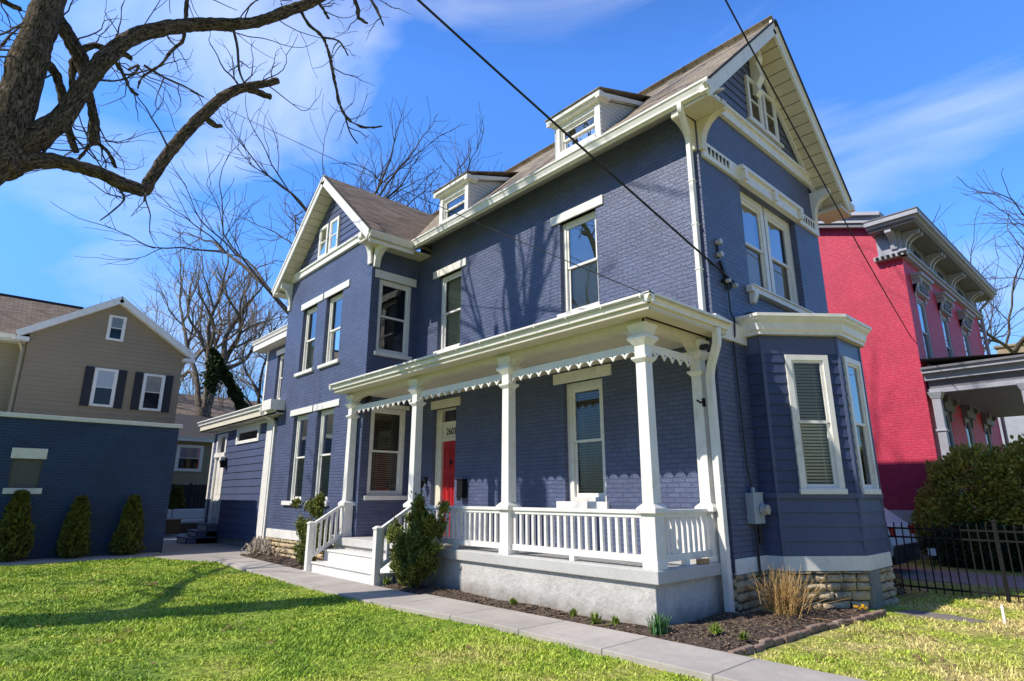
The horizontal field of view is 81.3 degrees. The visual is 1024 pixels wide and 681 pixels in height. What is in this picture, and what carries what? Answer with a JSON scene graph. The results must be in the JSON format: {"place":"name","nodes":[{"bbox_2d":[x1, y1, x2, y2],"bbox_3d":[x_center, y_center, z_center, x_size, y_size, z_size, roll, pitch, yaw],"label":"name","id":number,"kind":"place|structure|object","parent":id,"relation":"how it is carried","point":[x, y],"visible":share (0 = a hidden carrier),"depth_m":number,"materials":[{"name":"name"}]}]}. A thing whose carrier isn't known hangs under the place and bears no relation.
{"place":"outdoors","nodes":[
{"label":"outdoors","id":0,"kind":"place"},
{"bbox_2d":[153,532,253,561],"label":"patio","id":1,"kind":"structure","parent":0,"point":[172,548],"depth_m":17.62,"materials":[{"name":"grey concrete"}]},
{"bbox_2d":[164,518,182,534],"bbox_3d":[-13.920,7.475,24.011,0.920,0.620,1.020,13,-19,-41],"label":"patio table","id":2,"kind":"object","parent":1,"relation":"on","point":[172,526],"visible":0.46,"depth_m":23.77,"materials":[{"name":"wicker"}]},
{"bbox_2d":[168,486,186,508],"bbox_3d":[-15.250,7.639,27.011,1.297,2.130,1.294,13,-19,-41],"label":"evergreen shrub","id":3,"kind":"object","parent":1,"relation":"on","point":[177,500],"visible":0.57,"depth_m":27.00,"materials":[{"name":"green plant"}]},
{"bbox_2d":[167,509,203,531],"bbox_3d":[-14.116,7.800,25.838,3.800,0.990,2.500,13,-19,-41],"label":"outdoor sofa","id":4,"kind":"object","parent":1,"relation":"on","point":[191,518],"visible":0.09,"depth_m":26.39,"materials":[{"name":"fabric"}]},
{"bbox_2d":[0,553,1023,680],"bbox_3d":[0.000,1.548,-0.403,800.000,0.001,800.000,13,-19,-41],"label":"ground","id":5,"kind":"structure","parent":0,"point":[915,593],"depth_m":6.67,"materials":[{"name":"green plant"}]},
{"bbox_2d":[0,489,35,561],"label":"evergreen shrub","id":6,"kind":"object","parent":5,"relation":"on","point":[16,523],"visible":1,"depth_m":14.78,"materials":[{"name":"green plant"}]},
{"bbox_2d":[54,495,92,557],"bbox_3d":[-11.440,4.901,15.697,0.828,1.656,0.872,7,-16,-26],"label":"evergreen shrub","id":7,"kind":"object","parent":5,"relation":"on","point":[73,540],"visible":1,"depth_m":15.53,"materials":[{"name":"green plant"}]},
{"bbox_2d":[0,552,159,565],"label":"kerb strip","id":8,"kind":"object","parent":5,"relation":"on","point":[55,560],"visible":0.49,"depth_m":15.10,"materials":[{"name":"concrete"}]},
{"bbox_2d":[0,412,182,559],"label":"garage","id":9,"kind":"structure","parent":5,"relation":"on","point":[55,466],"depth_m":16.32,"materials":[{"name":"brick"}]},
{"bbox_2d":[7,458,43,487],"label":"blocked window","id":10,"kind":"structure","parent":9,"relation":"in","point":[24,473],"depth_m":15.49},
{"bbox_2d":[0,293,196,423],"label":"tan house","id":11,"kind":"structure","parent":5,"relation":"on","point":[122,358],"depth_m":23.82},
{"bbox_2d":[89,367,118,407],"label":"window","id":12,"kind":"structure","parent":11,"relation":"in","point":[104,384],"depth_m":23.72,"materials":[{"name":"white paint"}]},
{"bbox_2d":[105,315,126,341],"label":"window","id":13,"kind":"structure","parent":11,"relation":"in","point":[116,327],"depth_m":24.39,"materials":[{"name":"white paint"}]},
{"bbox_2d":[139,373,165,410],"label":"window","id":14,"kind":"structure","parent":11,"relation":"in","point":[152,391],"depth_m":24.83,"materials":[{"name":"white paint"}]},
{"bbox_2d":[108,493,145,554],"bbox_3d":[-10.563,5.101,16.528,0.924,1.687,0.890,3,-15,-11],"label":"evergreen shrub","id":15,"kind":"object","parent":5,"relation":"on","point":[127,537],"visible":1,"depth_m":16.30,"materials":[{"name":"green plant"}]},
{"bbox_2d":[100,253,238,397],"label":"bare tree","id":16,"kind":"object","parent":5,"relation":"on","point":[173,320],"visible":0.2,"depth_m":43.90,"materials":[{"name":"brown plant"}]},
{"bbox_2d":[171,483,206,508],"bbox_3d":[-15.756,8.127,29.260,11.540,2.200,0.130,13,-19,-41],"label":"board fence","id":17,"kind":"object","parent":5,"relation":"on","point":[189,491],"visible":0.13,"depth_m":29.39,"materials":[{"name":"black wood"}]},
{"bbox_2d":[171,414,213,506],"bbox_3d":[-20.100,8.035,37.646,14.800,6.600,8.850,13,-19,-41],"label":"tan bungalow","id":18,"kind":"object","parent":5,"relation":"on","point":[193,455],"visible":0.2,"depth_m":34.22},
{"bbox_2d":[174,444,203,471],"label":"window","id":19,"kind":"structure","parent":18,"relation":"in","point":[188,457],"depth_m":33.97,"materials":[{"name":"white paint"}]},
{"bbox_2d":[0,0,409,250],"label":"front tree","id":20,"kind":"object","parent":5,"relation":"on","point":[26,138],"visible":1,"depth_m":10.26,"materials":[{"name":"brown plant"}]},
{"bbox_2d":[141,219,287,416],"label":"bare tree","id":21,"kind":"object","parent":5,"relation":"on","point":[204,404],"visible":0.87,"depth_m":41.28,"materials":[{"name":"grey plant"}]},
{"bbox_2d":[176,394,261,416],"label":"brown roofed house","id":22,"kind":"structure","parent":5,"relation":"on","point":[187,405],"depth_m":47.72,"materials":[{"name":"beige"}]},
{"bbox_2d":[179,348,258,398],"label":"bare tree","id":23,"kind":"object","parent":5,"relation":"on","point":[219,384],"visible":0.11,"depth_m":54.19,"materials":[{"name":"brown plant"}]},
{"bbox_2d":[179,363,261,405],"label":"bare tree","id":24,"kind":"object","parent":5,"relation":"on","point":[218,402],"visible":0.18,"depth_m":51.78,"materials":[{"name":"brown plant"}]},
{"bbox_2d":[199,346,249,410],"bbox_3d":[-15.184,5.159,32.488,4.100,9.638,1.406,8,-17,-29],"label":"ivy trunk","id":25,"kind":"object","parent":5,"relation":"on","point":[216,372],"visible":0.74,"depth_m":32.67,"materials":[{"name":"green plant"}]},
{"bbox_2d":[196,302,287,405],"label":"bare tree","id":26,"kind":"object","parent":5,"relation":"on","point":[256,390],"visible":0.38,"depth_m":41.91,"materials":[{"name":"brown plant"}]},
{"bbox_2d":[50,97,466,314],"bbox_3d":[-11.400,-2.185,30.782,19.194,23.424,13.392,3,-15,-10],"label":"bare tree","id":27,"kind":"object","parent":5,"relation":"on","point":[261,281],"visible":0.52,"depth_m":30.27,"materials":[{"name":"brown plant"}]},
{"bbox_2d":[241,553,303,569],"bbox_3d":[-5.690,5.474,14.856,1.022,0.143,4.866,13,-19,-41],"label":"mulch bed","id":28,"kind":"object","parent":5,"relation":"on","point":[275,561],"visible":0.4,"depth_m":14.69,"materials":[{"name":"soil"}]},
{"bbox_2d":[237,536,287,556],"bbox_3d":[-6.779,5.558,16.132,0.851,0.501,2.821,13,-19,-41],"label":"brush heap","id":29,"kind":"object","parent":28,"relation":"on","point":[260,546],"visible":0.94,"depth_m":16.03,"materials":[{"name":"beige plant"}]},
{"bbox_2d":[290,490,329,564],"bbox_3d":[-4.728,4.470,13.861,0.690,1.913,1.874,13,-19,-41],"label":"yew shrub","id":30,"kind":"object","parent":28,"relation":"on","point":[316,507],"visible":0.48,"depth_m":13.83,"materials":[{"name":"green plant"}]},
{"bbox_2d":[216,555,416,603],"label":"walkway","id":31,"kind":"structure","parent":5,"relation":"on","point":[346,588],"depth_m":11.12,"materials":[{"name":"grey concrete"}]},
{"bbox_2d":[192,78,506,251],"bbox_3d":[-8.742,-3.066,34.760,22.009,27.156,17.473,13,-19,-41],"label":"bare tree","id":32,"kind":"object","parent":5,"relation":"on","point":[299,201],"visible":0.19,"depth_m":31.95,"materials":[{"name":"brown plant"}]},
{"bbox_2d":[2,568,1022,669],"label":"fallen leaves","id":33,"kind":"object","parent":5,"relation":"on","point":[915,655],"visible":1,"depth_m":7.05,"materials":[{"name":"brown plant"}]},
{"bbox_2d":[176,15,898,626],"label":"house","id":34,"kind":"structure","parent":5,"relation":"on","point":[568,427],"depth_m":11.05,"materials":[{"name":"blue brick"}]},
{"bbox_2d":[207,433,228,523],"bbox_3d":[-10.519,4.959,21.507,0.280,3.130,1.160,13,-19,-41],"label":"side door","id":35,"kind":"structure","parent":34,"relation":"in","point":[221,447],"depth_m":21.50,"materials":[{"name":"white paint"}]},
{"bbox_2d":[219,457,226,467],"bbox_3d":[-10.219,4.303,21.052,0.210,0.370,0.320,13,-19,-41],"label":"wall lantern","id":36,"kind":"object","parent":34,"relation":"attached to","point":[223,461],"depth_m":20.96,"materials":[{"name":"black metal"}]},
{"bbox_2d":[235,424,260,444],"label":"window","id":37,"kind":"structure","parent":34,"relation":"in","point":[249,434],"depth_m":20.31,"materials":[{"name":"white paint"}]},
{"bbox_2d":[276,348,284,398],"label":"window","id":38,"kind":"structure","parent":34,"relation":"in","point":[280,352],"depth_m":22.81,"materials":[{"name":"white paint"}]},
{"bbox_2d":[281,405,313,504],"bbox_3d":[-5.671,3.210,16.552,0.690,2.620,1.470,13,-19,-41],"label":"window","id":39,"kind":"structure","parent":34,"relation":"in","point":[302,420],"depth_m":16.67,"materials":[{"name":"white paint"}]},
{"bbox_2d":[294,293,323,376],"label":"window","id":40,"kind":"structure","parent":34,"relation":"in","point":[308,352],"depth_m":17.54,"materials":[{"name":"white paint"}]},
{"bbox_2d":[306,399,339,505],"bbox_3d":[-4.631,2.922,15.446,0.690,2.620,1.480,13,-19,-41],"label":"window","id":41,"kind":"structure","parent":34,"relation":"in","point":[326,424],"depth_m":15.56,"materials":[{"name":"white paint"}]},
{"bbox_2d":[317,223,329,259],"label":"window","id":42,"kind":"structure","parent":34,"relation":"in","point":[324,231],"depth_m":17.49,"materials":[{"name":"white paint"}]},
{"bbox_2d":[317,279,349,368],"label":"window","id":43,"kind":"structure","parent":34,"relation":"in","point":[333,336],"depth_m":16.39,"materials":[{"name":"white paint"}]},
{"bbox_2d":[328,215,340,252],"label":"window","id":44,"kind":"structure","parent":34,"relation":"in","point":[334,233],"depth_m":17.00,"materials":[{"name":"white paint"}]},
{"bbox_2d":[88,37,641,292],"bbox_3d":[-5.751,-5.349,14.835,18.909,12.196,0.017,-7,-16,24],"label":"overhead cable","id":45,"kind":"object","parent":34,"relation":"attached to","point":[426,200],"visible":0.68,"depth_m":12.11,"materials":[{"name":"black rubber"}]},
{"bbox_2d":[362,396,371,401],"bbox_3d":[-3.445,1.395,14.152,0.108,0.174,0.251,-10,-18,34],"label":"flood lamp","id":46,"kind":"object","parent":34,"relation":"attached to","point":[369,398],"visible":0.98,"depth_m":14.12,"materials":[{"name":"black plastic"}]},
{"bbox_2d":[363,402,409,499],"bbox_3d":[-3.153,2.701,14.476,1.140,2.260,0.620,13,-19,-41],"label":"window","id":47,"kind":"structure","parent":34,"relation":"in","point":[387,427],"depth_m":14.48,"materials":[{"name":"white paint"}]},
{"bbox_2d":[373,269,416,360],"bbox_3d":[-3.160,-0.584,15.331,1.210,2.210,0.630,13,-19,-41],"label":"window","id":48,"kind":"structure","parent":34,"relation":"in","point":[392,338],"depth_m":15.53,"materials":[{"name":"white paint"}]},
{"bbox_2d":[420,477,426,487],"bbox_3d":[-2.108,3.332,14.024,0.221,0.250,0.150,13,-19,-41],"label":"wall lantern","id":49,"kind":"object","parent":34,"relation":"attached to","point":[423,482],"depth_m":13.99,"materials":[{"name":"black metal"}]},
{"bbox_2d":[442,440,454,536],"bbox_3d":[-1.390,3.371,13.644,0.068,2.135,0.671,13,-19,-41],"label":"front door","id":50,"kind":"structure","parent":34,"relation":"in","point":[449,446],"depth_m":13.78,"materials":[{"name":"red wood"}]},
{"bbox_2d":[433,258,466,353],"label":"window","id":51,"kind":"structure","parent":34,"relation":"in","point":[451,284],"depth_m":14.87,"materials":[{"name":"white paint"}]},
{"bbox_2d":[455,479,467,499],"bbox_3d":[-1.101,3.238,12.954,0.156,0.455,0.240,13,-19,-41],"label":"mailbox","id":52,"kind":"object","parent":34,"relation":"attached to","point":[461,491],"visible":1,"depth_m":12.90,"materials":[{"name":"black metal"}]},
{"bbox_2d":[550,195,603,316],"bbox_3d":[1.484,-1.532,11.806,0.690,2.230,1.380,13,-19,-41],"label":"window","id":53,"kind":"structure","parent":34,"relation":"in","point":[581,289],"depth_m":11.82,"materials":[{"name":"white paint"}]},
{"bbox_2d":[553,364,611,508],"bbox_3d":[1.490,1.800,10.932,0.690,2.500,1.400,13,-19,-41],"label":"window","id":54,"kind":"structure","parent":34,"relation":"in","point":[585,419],"depth_m":10.96,"materials":[{"name":"white paint"}]},
{"bbox_2d":[696,398,705,406],"bbox_3d":[2.798,0.909,8.819,0.190,0.120,0.041,10,-18,-33],"label":"wall hook","id":55,"kind":"object","parent":34,"relation":"attached to","point":[703,402],"depth_m":8.84,"materials":[{"name":"black metal"}]},
{"bbox_2d":[696,558,709,564],"bbox_3d":[2.596,3.003,8.110,0.220,0.065,0.080,13,-19,-41],"label":"brick","id":56,"kind":"object","parent":34,"relation":"on","point":[701,561],"visible":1,"depth_m":8.06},
{"bbox_2d":[699,344,708,349],"bbox_3d":[2.916,0.104,9.045,0.147,0.107,0.208,5,-16,-20],"label":"flood lamp","id":57,"kind":"object","parent":34,"relation":"attached to","point":[704,347],"visible":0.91,"depth_m":8.96,"materials":[{"name":"black plastic"}]},
{"bbox_2d":[715,238,723,257],"bbox_3d":[3.385,-1.511,9.725,0.100,0.340,0.090,13,-19,-41],"label":"old insulator","id":58,"kind":"object","parent":34,"relation":"attached to","point":[718,242],"visible":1,"depth_m":9.71,"materials":[{"name":"white ceramic"}]},
{"bbox_2d":[718,260,737,289],"bbox_3d":[3.546,-1.066,9.726,0.410,0.480,0.120,13,-19,-41],"label":"cable anchor","id":59,"kind":"object","parent":34,"relation":"attached to","point":[726,281],"visible":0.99,"depth_m":9.69,"materials":[{"name":"black plastic"}]},
{"bbox_2d":[417,0,733,282],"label":"overhead cable","id":60,"kind":"object","parent":59,"relation":"attached to","point":[557,125],"visible":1,"depth_m":8.50,"materials":[{"name":"black rubber"}]},
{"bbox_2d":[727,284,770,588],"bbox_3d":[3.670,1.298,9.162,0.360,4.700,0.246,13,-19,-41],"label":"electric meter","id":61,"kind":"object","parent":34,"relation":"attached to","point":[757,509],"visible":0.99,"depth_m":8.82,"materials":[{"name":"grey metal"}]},
{"bbox_2d":[744,74,764,128],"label":"window","id":62,"kind":"structure","parent":34,"relation":"in","point":[754,106],"depth_m":11.94,"materials":[{"name":"white paint"}]},
{"bbox_2d":[740,191,771,291],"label":"window","id":63,"kind":"structure","parent":34,"relation":"in","point":[752,212],"depth_m":11.30,"materials":[{"name":"clear glass"}]},
{"bbox_2d":[761,90,779,141],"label":"window","id":64,"kind":"structure","parent":34,"relation":"in","point":[768,107],"depth_m":12.45,"materials":[{"name":"white paint"}]},
{"bbox_2d":[762,206,798,304],"bbox_3d":[5.157,-1.522,11.983,1.180,1.980,0.525,13,-19,-41],"label":"window","id":65,"kind":"structure","parent":34,"relation":"in","point":[779,249],"depth_m":12.01,"materials":[{"name":"clear glass"}]},
{"bbox_2d":[735,312,889,555],"bbox_3d":[5.355,1.446,9.973,3.470,3.938,1.285,13,-19,-41],"label":"bay window","id":66,"kind":"structure","parent":34,"relation":"in","point":[817,467],"depth_m":9.34,"materials":[{"name":"blue wood"}]},
{"bbox_2d":[242,553,868,651],"bbox_3d":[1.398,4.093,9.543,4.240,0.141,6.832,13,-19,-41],"label":"mulch bed","id":67,"kind":"object","parent":5,"relation":"on","point":[750,639],"visible":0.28,"depth_m":7.50,"materials":[{"name":"brown wood"}]},
{"bbox_2d":[383,576,391,583],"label":"bed plant","id":68,"kind":"object","parent":67,"relation":"on","point":[386,580],"visible":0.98,"depth_m":10.70,"materials":[{"name":"green plant"}]},
{"bbox_2d":[384,489,451,587],"bbox_3d":[-1.780,3.571,10.535,0.917,1.842,1.560,13,-19,-41],"label":"yew shrub","id":69,"kind":"object","parent":67,"relation":"on","point":[414,553],"visible":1,"depth_m":10.33,"materials":[{"name":"green plant"}]},
{"bbox_2d":[509,598,517,604],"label":"bed plant","id":70,"kind":"object","parent":67,"relation":"on","point":[513,601],"visible":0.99,"depth_m":8.66,"materials":[{"name":"green plant"}]},
{"bbox_2d":[569,608,577,616],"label":"bed plant","id":71,"kind":"object","parent":67,"relation":"on","point":[573,612],"visible":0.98,"depth_m":7.85,"materials":[{"name":"green plant"}]},
{"bbox_2d":[585,611,603,624],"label":"bed plant","id":72,"kind":"object","parent":67,"relation":"on","point":[594,617],"visible":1,"depth_m":7.47,"materials":[{"name":"green plant"}]},
{"bbox_2d":[607,615,621,625],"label":"bed plant","id":73,"kind":"object","parent":67,"relation":"on","point":[615,620],"visible":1,"depth_m":7.34,"materials":[{"name":"green plant"}]},
{"bbox_2d":[640,611,675,635],"bbox_3d":[1.724,3.260,6.915,0.364,0.252,0.385,5,-16,-20],"label":"daffodil clump","id":74,"kind":"object","parent":67,"relation":"on","point":[659,626],"visible":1,"depth_m":6.84,"materials":[{"name":"green plant"}]},
{"bbox_2d":[707,622,723,634],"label":"bed plant","id":75,"kind":"object","parent":67,"relation":"on","point":[715,629],"visible":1,"depth_m":6.83,"materials":[{"name":"green plant"}]},
{"bbox_2d":[738,630,749,639],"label":"bed plant","id":76,"kind":"object","parent":67,"relation":"on","point":[743,636],"visible":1,"depth_m":6.55,"materials":[{"name":"green plant"}]},
{"bbox_2d":[742,563,851,624],"bbox_3d":[3.801,3.458,8.008,1.402,0.890,1.576,-3,-15,12],"label":"dried grass clump","id":77,"kind":"object","parent":67,"relation":"on","point":[782,599],"visible":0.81,"depth_m":7.98,"materials":[{"name":"beige plant"}]},
{"bbox_2d":[853,604,867,608],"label":"yellow flowers","id":78,"kind":"object","parent":67,"relation":"on","point":[858,607],"visible":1,"depth_m":8.22,"materials":[{"name":"yellow plant"}]},
{"bbox_2d":[372,594,865,680],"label":"walkway","id":79,"kind":"structure","parent":5,"relation":"on","point":[707,664],"depth_m":6.39,"materials":[{"name":"grey concrete"}]},
{"bbox_2d":[728,609,886,655],"bbox_3d":[3.634,3.479,7.146,3.653,0.112,0.169,11,-18,-36],"label":"bed edging","id":80,"kind":"object","parent":5,"relation":"on","point":[762,645],"visible":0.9,"depth_m":6.93,"materials":[{"name":"grey stone"}]},
{"bbox_2d":[892,571,906,594],"bbox_3d":[6.362,4.118,10.121,0.517,0.481,0.520,3,-15,-11],"label":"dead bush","id":81,"kind":"object","parent":5,"relation":"on","point":[899,591],"visible":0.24,"depth_m":9.96,"materials":[{"name":"brown plant"}]},
{"bbox_2d":[818,206,1023,559],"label":"red house","id":82,"kind":"structure","parent":5,"relation":"on","point":[938,383],"depth_m":17.19,"materials":[{"name":"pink brick"}]},
{"bbox_2d":[725,0,911,337],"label":"overhead cable","id":83,"kind":"object","parent":82,"relation":"attached to","point":[738,24],"visible":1,"depth_m":10.05,"materials":[{"name":"black rubber"}]},
{"bbox_2d":[910,271,933,366],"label":"window","id":84,"kind":"structure","parent":82,"relation":"in","point":[921,283],"depth_m":17.53,"materials":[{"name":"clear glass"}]},
{"bbox_2d":[934,291,955,356],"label":"window","id":85,"kind":"structure","parent":82,"relation":"in","point":[945,302],"depth_m":19.26,"materials":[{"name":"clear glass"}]},
{"bbox_2d":[942,396,962,492],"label":"window","id":86,"kind":"structure","parent":82,"relation":"in","point":[949,403],"depth_m":17.24,"materials":[{"name":"clear glass"}]},
{"bbox_2d":[956,309,974,355],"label":"window","id":87,"kind":"structure","parent":82,"relation":"in","point":[965,317],"depth_m":21.03,"materials":[{"name":"clear glass"}]},
{"bbox_2d":[960,405,981,486],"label":"window","id":88,"kind":"structure","parent":82,"relation":"in","point":[969,412],"depth_m":18.92,"materials":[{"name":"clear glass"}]},
{"bbox_2d":[980,413,997,448],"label":"window","id":89,"kind":"structure","parent":82,"relation":"in","point":[988,419],"depth_m":20.65,"materials":[{"name":"clear glass"}]},
{"bbox_2d":[894,610,985,622],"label":"stepping slab","id":90,"kind":"structure","parent":5,"relation":"on","point":[923,614],"depth_m":8.15,"materials":[{"name":"concrete"}]},
{"bbox_2d":[886,519,1023,602],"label":"iron fence","id":91,"kind":"object","parent":5,"relation":"on","point":[997,541],"visible":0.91,"depth_m":9.62,"materials":[{"name":"black metal"}]},
{"bbox_2d":[910,433,1023,566],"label":"yew hedge","id":92,"kind":"object","parent":5,"relation":"on","point":[997,470],"visible":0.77,"depth_m":14.07,"materials":[{"name":"green plant"}]},
{"bbox_2d":[918,519,1023,571],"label":"shrub","id":93,"kind":"object","parent":5,"relation":"on","point":[985,548],"visible":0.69,"depth_m":13.48,"materials":[{"name":"green plant"}]},
{"bbox_2d":[933,169,1023,352],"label":"bare tree","id":94,"kind":"object","parent":5,"relation":"on","point":[1017,346],"visible":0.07,"depth_m":29.84,"materials":[{"name":"brown plant"}]},
{"bbox_2d":[1000,604,1006,623],"bbox_3d":[6.350,3.534,7.707,0.030,0.240,0.030,13,-19,-41],"label":"marker stake","id":95,"kind":"object","parent":5,"relation":"on","point":[1003,614],"visible":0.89,"depth_m":7.70,"materials":[{"name":"white paint"}]},
{"bbox_2d":[0,0,1023,401],"label":"sky","id":96,"kind":"structure","parent":0,"point":[908,98],"materials":[{"name":"blue"}]},
{"bbox_2d":[884,508,919,564],"bbox_3d":[7.046,4.616,14.330,1.650,1.480,4.240,13,-19,-41],"label":"parked car","id":97,"kind":"object","parent":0,"point":[891,517],"visible":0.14,"depth_m":12.80,"materials":[{"name":"blue metal"}]},
{"bbox_2d":[892,567,1023,588],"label":"driveway","id":98,"kind":"structure","parent":0,"point":[973,579],"depth_m":11.98,"materials":[{"name":"grey concrete"}]},
{"bbox_2d":[927,548,936,568],"bbox_3d":[9.353,4.860,13.242,0.010,0.460,0.150,13,-19,-41],"label":"yard sign","id":99,"kind":"object","parent":98,"relation":"on","point":[933,551],"visible":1,"depth_m":13.26,"materials":[{"name":"white paint"}]},
{"bbox_2d":[993,343,1023,443],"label":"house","id":100,"kind":"structure","parent":0,"point":[1014,426],"depth_m":45.99,"materials":[{"name":"white"}]}
]}

